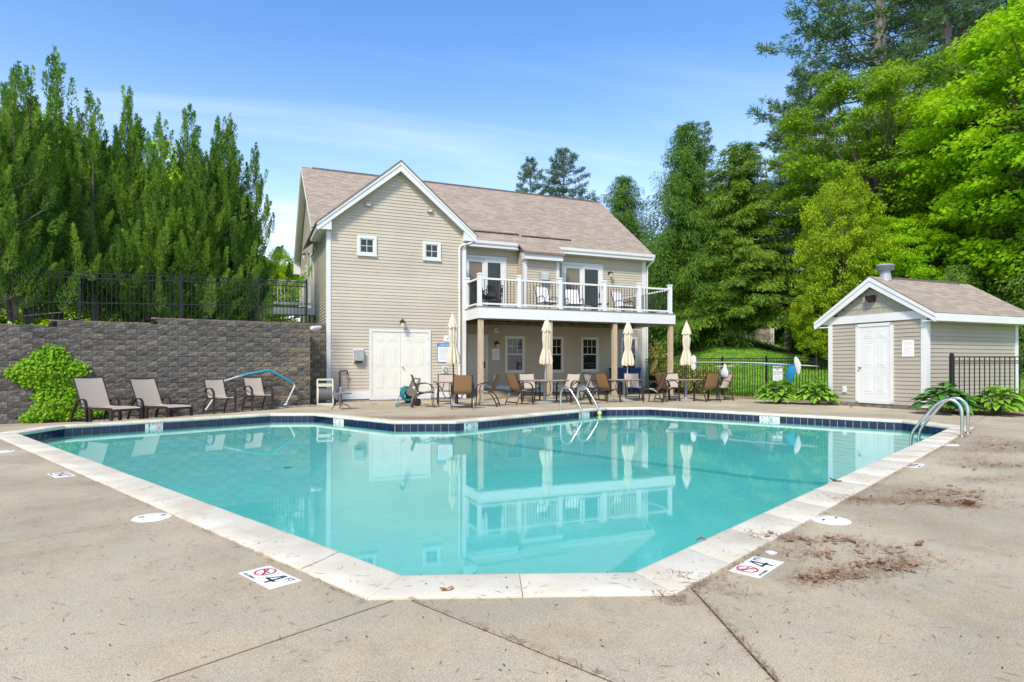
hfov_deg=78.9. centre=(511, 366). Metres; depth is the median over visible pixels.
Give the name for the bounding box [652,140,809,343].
spruce tree
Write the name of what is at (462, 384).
sling chair
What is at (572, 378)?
sling chair
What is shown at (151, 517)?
skimmer cover
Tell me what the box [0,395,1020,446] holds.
ground
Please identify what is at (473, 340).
door
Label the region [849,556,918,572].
leaf pile
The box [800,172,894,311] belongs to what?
young maple
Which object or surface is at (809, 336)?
young maple
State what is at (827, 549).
leaf pile
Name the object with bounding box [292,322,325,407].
end wall
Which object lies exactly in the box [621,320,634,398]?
closed umbrella
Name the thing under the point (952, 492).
leaf pile
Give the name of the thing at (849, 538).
leaf pile
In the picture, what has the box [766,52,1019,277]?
oak tree
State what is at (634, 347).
window
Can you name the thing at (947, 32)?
pine tree
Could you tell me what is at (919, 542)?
dry leaf
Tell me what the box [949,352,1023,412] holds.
picket fence
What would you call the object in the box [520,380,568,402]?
patio table
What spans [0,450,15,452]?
skimmer cover
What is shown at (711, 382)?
sling chair
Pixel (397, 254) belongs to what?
house
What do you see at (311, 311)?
side landing
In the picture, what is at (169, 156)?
maple tree
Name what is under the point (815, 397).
hosta plant
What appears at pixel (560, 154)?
pine tree
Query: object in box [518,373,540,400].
sling chair
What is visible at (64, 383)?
ivy plant
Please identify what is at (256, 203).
juniper tree
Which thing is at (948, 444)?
skimmer cover
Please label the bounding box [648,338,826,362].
needle bank
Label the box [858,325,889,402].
door
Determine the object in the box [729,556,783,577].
depth plaque
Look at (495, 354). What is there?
paper notice
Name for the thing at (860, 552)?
leaf pile
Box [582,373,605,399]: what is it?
sling chair
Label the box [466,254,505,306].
sliding door
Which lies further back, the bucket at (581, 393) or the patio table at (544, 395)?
the bucket at (581, 393)
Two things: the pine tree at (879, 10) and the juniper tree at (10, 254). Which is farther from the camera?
the pine tree at (879, 10)
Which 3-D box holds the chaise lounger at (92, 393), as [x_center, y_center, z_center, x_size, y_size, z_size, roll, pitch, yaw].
[-8.832,0.727,13.575,1.465,0.981,0.746,0,0,27]
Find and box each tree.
[0,60,101,320]
[0,64,86,323]
[0,293,121,324]
[4,110,118,322]
[19,87,146,323]
[21,44,120,322]
[65,236,212,324]
[70,140,266,243]
[82,84,173,324]
[109,111,201,320]
[114,131,171,322]
[136,103,244,319]
[171,115,265,320]
[189,112,275,320]
[193,265,300,322]
[216,142,312,321]
[243,246,299,320]
[267,259,299,322]
[515,156,546,194]
[539,147,600,200]
[600,175,659,338]
[636,120,779,355]
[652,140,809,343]
[663,123,695,212]
[694,119,722,250]
[747,0,1021,221]
[754,50,852,271]
[762,118,818,347]
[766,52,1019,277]
[770,138,865,271]
[770,240,800,346]
[780,282,808,354]
[786,258,885,357]
[832,0,1018,200]
[842,66,1022,262]
[844,196,1005,293]
[856,0,1013,134]
[882,0,1023,335]
[937,263,984,291]
[945,70,1023,286]
[977,241,1022,340]
[986,206,1023,375]
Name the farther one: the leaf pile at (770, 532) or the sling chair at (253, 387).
the sling chair at (253, 387)
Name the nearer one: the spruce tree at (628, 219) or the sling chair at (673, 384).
the sling chair at (673, 384)
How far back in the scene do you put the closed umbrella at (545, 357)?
18.91 m
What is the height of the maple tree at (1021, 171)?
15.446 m
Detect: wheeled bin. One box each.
[608,367,628,391]
[623,367,641,391]
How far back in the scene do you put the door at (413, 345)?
20.62 m
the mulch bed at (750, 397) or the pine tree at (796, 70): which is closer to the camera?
the mulch bed at (750, 397)
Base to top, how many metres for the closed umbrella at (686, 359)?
2.520 m
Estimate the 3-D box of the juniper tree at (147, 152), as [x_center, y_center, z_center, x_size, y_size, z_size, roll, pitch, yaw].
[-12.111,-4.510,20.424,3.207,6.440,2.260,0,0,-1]
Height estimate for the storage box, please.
0.720 m
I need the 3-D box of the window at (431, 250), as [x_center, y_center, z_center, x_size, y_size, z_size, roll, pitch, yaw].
[-2.686,-3.849,20.850,0.650,0.642,0.090,0,0,-23]
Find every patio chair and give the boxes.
[470,277,497,306]
[483,285,502,306]
[534,287,557,308]
[565,289,583,309]
[611,291,634,311]
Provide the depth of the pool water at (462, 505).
7.12 m
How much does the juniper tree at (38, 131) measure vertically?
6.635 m
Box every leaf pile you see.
[715,531,858,544]
[779,547,835,559]
[798,566,878,585]
[823,535,869,546]
[832,495,1022,506]
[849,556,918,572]
[854,545,906,554]
[904,485,985,496]
[964,461,1020,469]
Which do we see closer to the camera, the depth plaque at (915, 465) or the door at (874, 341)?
the depth plaque at (915, 465)
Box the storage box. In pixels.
[649,376,673,393]
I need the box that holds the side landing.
[261,279,314,322]
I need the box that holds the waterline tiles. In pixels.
[23,410,945,438]
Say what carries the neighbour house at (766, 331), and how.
on the lawn at (734, 349)
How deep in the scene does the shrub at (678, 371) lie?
25.11 m
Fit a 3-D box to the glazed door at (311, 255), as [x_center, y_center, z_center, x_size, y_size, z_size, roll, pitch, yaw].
[-7.707,-3.275,24.019,0.065,2.250,1.100,0,0,-23]
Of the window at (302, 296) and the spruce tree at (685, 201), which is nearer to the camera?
the window at (302, 296)
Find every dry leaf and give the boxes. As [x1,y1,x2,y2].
[440,586,452,590]
[914,539,924,544]
[961,499,975,504]
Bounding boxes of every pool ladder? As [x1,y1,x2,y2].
[558,385,599,416]
[909,396,971,441]
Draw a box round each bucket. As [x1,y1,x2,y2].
[577,388,584,398]
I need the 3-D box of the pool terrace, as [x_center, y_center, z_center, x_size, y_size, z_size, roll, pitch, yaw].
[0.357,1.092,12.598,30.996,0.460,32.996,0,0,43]
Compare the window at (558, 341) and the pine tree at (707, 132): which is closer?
the window at (558, 341)
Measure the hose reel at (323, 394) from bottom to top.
0.764 m
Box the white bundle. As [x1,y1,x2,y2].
[310,326,320,330]
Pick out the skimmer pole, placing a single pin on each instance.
(693, 366)
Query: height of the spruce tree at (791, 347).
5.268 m
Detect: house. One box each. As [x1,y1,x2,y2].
[293,160,654,401]
[648,250,773,344]
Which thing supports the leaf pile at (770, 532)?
on the pool terrace
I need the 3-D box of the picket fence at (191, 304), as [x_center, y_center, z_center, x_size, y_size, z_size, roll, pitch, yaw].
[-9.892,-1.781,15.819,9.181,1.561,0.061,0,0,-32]
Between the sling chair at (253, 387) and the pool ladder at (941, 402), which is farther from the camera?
the sling chair at (253, 387)
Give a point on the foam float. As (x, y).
(654, 365)
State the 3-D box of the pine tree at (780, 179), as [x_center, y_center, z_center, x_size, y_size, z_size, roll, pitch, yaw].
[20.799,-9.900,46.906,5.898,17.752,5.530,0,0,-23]
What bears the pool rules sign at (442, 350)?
attached to the house at (397, 254)
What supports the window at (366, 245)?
in the house at (397, 254)
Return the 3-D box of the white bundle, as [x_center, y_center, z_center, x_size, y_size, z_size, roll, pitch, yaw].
[-5.850,-1.120,18.411,0.169,0.196,0.467,0,0,44]
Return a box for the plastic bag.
[721,364,727,377]
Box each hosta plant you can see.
[752,379,802,402]
[791,381,839,403]
[908,382,984,414]
[962,385,1023,414]
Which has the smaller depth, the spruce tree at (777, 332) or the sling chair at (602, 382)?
the sling chair at (602, 382)
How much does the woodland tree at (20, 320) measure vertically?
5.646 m
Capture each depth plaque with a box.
[48,472,75,477]
[239,566,301,589]
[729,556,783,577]
[905,463,924,467]
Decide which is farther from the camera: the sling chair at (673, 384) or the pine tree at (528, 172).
the pine tree at (528, 172)
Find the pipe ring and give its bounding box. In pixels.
[765,550,776,554]
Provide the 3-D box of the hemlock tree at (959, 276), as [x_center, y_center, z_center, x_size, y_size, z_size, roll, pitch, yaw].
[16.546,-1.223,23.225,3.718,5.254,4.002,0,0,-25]
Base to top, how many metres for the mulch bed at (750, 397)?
0.063 m
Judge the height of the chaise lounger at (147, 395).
0.981 m
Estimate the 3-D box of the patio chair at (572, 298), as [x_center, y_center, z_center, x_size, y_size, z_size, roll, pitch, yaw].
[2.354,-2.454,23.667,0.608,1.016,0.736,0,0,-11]
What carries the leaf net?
hanging from the picket fence at (762, 361)
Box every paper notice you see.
[492,349,498,359]
[902,340,913,356]
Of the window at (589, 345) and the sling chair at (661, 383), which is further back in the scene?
the window at (589, 345)
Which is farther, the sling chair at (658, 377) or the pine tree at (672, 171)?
the pine tree at (672, 171)
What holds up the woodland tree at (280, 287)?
on the lawn
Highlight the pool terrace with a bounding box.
[0,389,1023,681]
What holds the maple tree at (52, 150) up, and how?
on the lawn
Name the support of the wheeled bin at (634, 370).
on the pool terrace
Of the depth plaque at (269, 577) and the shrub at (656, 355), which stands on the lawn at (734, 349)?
the shrub at (656, 355)
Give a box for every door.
[310,250,313,307]
[372,332,399,395]
[400,332,428,394]
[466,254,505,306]
[469,336,485,386]
[561,262,602,310]
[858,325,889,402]
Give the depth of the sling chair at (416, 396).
16.68 m
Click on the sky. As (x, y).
(460, 92)
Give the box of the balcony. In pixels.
[465,272,675,400]
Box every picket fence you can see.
[0,268,306,322]
[645,355,827,399]
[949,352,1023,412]
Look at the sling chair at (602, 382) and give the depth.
19.14 m
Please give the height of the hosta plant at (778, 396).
0.710 m
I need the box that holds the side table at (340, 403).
[330,393,351,409]
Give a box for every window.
[301,270,303,306]
[357,235,376,256]
[423,241,441,260]
[505,336,525,372]
[546,336,563,372]
[581,337,598,371]
[620,337,637,367]
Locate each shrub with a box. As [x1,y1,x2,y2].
[648,335,666,378]
[657,360,698,392]
[687,365,735,394]
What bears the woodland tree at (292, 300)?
on the lawn
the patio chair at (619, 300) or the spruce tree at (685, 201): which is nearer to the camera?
the patio chair at (619, 300)
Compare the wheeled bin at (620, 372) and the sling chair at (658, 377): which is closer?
the sling chair at (658, 377)
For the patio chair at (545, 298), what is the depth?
23.12 m
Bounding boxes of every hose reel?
[314,379,339,405]
[395,378,420,406]
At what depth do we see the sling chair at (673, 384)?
21.16 m
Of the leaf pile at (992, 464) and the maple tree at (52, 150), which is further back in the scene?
the maple tree at (52, 150)
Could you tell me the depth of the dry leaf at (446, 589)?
3.06 m
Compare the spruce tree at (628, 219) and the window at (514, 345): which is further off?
the spruce tree at (628, 219)
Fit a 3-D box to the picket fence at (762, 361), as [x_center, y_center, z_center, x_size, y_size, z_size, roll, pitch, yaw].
[7.825,0.345,22.950,0.062,1.509,8.924,0,0,-28]
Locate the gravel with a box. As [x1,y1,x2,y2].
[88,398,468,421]
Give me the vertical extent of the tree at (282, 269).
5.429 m
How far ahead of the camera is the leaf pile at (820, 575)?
3.28 m
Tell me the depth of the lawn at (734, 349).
29.02 m
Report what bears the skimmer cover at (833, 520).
on the pool terrace
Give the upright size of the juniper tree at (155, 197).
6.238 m
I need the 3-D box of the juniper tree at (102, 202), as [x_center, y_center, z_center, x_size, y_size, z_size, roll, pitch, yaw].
[-11.343,-4.333,16.740,2.781,6.484,3.290,0,0,3]
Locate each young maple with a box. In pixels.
[788,158,897,335]
[788,263,843,370]
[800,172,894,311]
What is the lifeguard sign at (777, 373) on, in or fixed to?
attached to the picket fence at (762, 361)
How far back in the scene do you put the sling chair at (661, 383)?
19.02 m
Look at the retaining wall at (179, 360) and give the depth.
16.07 m
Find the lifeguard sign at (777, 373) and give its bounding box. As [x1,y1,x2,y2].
[773,366,781,380]
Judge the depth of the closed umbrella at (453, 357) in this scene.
17.21 m
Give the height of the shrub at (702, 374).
1.322 m
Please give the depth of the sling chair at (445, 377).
18.44 m
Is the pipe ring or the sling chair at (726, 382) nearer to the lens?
the pipe ring
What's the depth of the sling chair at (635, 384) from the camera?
21.09 m
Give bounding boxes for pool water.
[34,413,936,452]
[64,410,901,575]
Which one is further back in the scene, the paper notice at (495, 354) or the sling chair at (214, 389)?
the paper notice at (495, 354)
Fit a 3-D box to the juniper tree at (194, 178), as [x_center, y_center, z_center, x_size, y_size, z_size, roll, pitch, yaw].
[-9.805,-4.483,18.463,3.437,6.774,2.905,0,0,28]
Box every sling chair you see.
[202,378,236,413]
[241,377,273,410]
[410,374,434,407]
[437,374,457,404]
[451,375,473,409]
[475,374,500,406]
[505,374,533,404]
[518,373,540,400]
[556,373,581,401]
[570,374,592,404]
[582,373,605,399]
[593,374,620,402]
[624,373,642,399]
[643,374,667,402]
[654,373,679,401]
[663,373,684,399]
[693,373,720,401]
[709,373,733,400]
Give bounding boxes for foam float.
[650,359,657,372]
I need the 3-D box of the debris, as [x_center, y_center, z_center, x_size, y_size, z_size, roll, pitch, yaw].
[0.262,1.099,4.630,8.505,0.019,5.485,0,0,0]
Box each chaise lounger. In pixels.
[69,377,142,421]
[127,378,192,418]
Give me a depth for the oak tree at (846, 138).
32.80 m
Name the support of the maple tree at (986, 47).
on the lawn at (734, 349)
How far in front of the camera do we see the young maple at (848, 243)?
25.77 m
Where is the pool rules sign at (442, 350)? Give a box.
[437,343,449,361]
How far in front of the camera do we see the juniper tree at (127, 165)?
17.30 m
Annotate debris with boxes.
[15,464,1023,681]
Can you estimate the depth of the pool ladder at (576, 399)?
15.91 m
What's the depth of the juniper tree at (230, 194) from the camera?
18.64 m
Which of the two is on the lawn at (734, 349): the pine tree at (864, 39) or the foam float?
the pine tree at (864, 39)
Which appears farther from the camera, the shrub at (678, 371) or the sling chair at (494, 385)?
the shrub at (678, 371)
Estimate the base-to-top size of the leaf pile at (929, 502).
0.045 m
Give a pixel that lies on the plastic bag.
(724, 371)
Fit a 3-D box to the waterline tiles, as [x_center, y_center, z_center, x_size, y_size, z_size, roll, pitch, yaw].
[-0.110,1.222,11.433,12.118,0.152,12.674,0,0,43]
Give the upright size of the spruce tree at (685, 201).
13.594 m
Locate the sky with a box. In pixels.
[0,0,1013,322]
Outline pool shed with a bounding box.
[814,263,1023,410]
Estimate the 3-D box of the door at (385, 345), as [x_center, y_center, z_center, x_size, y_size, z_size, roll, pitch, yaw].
[-4.103,-0.083,20.267,0.946,2.077,0.048,0,0,-23]
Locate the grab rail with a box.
[205,369,294,409]
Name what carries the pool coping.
on the pool terrace
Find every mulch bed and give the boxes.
[633,391,828,402]
[934,409,1023,414]
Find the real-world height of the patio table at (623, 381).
0.694 m
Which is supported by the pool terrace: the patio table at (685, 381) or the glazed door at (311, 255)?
the patio table at (685, 381)
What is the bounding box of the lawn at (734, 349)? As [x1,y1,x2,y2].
[644,336,1023,410]
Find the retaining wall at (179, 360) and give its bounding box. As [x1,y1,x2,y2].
[0,317,309,423]
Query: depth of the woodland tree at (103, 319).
24.21 m
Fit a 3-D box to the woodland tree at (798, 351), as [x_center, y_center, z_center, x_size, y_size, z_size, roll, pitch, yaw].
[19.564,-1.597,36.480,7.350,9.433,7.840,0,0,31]
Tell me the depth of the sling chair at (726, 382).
20.27 m
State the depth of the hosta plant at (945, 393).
14.33 m
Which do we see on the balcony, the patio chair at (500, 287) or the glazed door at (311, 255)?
the patio chair at (500, 287)
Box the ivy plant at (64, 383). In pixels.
[0,343,104,423]
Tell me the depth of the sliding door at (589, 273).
26.02 m
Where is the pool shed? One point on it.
(870, 323)
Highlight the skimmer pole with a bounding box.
[691,355,818,369]
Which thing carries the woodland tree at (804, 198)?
on the lawn at (734, 349)
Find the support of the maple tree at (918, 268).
on the lawn at (734, 349)
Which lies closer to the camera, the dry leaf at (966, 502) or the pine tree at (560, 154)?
the dry leaf at (966, 502)
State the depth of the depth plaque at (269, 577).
3.27 m
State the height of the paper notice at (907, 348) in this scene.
0.420 m
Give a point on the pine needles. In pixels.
(851, 576)
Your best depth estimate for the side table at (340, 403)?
16.08 m
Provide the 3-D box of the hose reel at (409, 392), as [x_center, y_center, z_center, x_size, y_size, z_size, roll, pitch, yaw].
[-3.001,0.721,17.453,0.780,0.782,0.922,0,0,-32]
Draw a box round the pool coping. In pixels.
[0,407,974,600]
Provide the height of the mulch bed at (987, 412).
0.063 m
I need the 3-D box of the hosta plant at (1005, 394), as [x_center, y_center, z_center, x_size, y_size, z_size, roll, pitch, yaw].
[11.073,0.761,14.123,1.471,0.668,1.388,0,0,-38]
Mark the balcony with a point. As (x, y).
(479, 314)
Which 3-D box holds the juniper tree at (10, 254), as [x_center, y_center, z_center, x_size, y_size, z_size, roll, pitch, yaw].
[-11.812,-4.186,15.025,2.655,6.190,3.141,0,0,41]
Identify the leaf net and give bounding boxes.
[716,357,800,381]
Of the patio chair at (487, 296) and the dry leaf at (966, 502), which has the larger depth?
the patio chair at (487, 296)
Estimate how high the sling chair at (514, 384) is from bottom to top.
0.896 m
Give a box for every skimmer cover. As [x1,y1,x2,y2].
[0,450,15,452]
[131,513,172,521]
[811,515,851,524]
[943,443,959,445]
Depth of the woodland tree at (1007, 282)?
27.21 m
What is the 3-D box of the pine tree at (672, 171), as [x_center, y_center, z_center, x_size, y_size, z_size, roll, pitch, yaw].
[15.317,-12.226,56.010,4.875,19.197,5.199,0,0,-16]
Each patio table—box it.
[433,381,473,406]
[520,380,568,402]
[608,379,640,401]
[668,379,703,400]
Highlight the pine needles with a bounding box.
[1,412,1023,681]
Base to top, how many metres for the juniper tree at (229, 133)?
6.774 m
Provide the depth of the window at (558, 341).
25.46 m
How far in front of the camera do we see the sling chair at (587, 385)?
17.99 m
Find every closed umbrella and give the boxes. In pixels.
[446,312,460,374]
[539,317,552,379]
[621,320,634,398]
[680,320,692,378]
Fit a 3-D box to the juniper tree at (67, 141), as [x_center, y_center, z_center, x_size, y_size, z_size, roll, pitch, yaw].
[-12.276,-4.936,16.912,3.634,7.661,2.561,0,0,14]
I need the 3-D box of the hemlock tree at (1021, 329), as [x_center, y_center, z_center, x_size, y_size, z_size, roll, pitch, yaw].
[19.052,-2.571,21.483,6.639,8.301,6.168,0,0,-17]
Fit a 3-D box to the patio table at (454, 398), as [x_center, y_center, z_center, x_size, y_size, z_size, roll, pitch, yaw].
[-1.620,0.765,17.300,1.144,0.694,1.144,0,0,0]
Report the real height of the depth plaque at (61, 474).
0.006 m

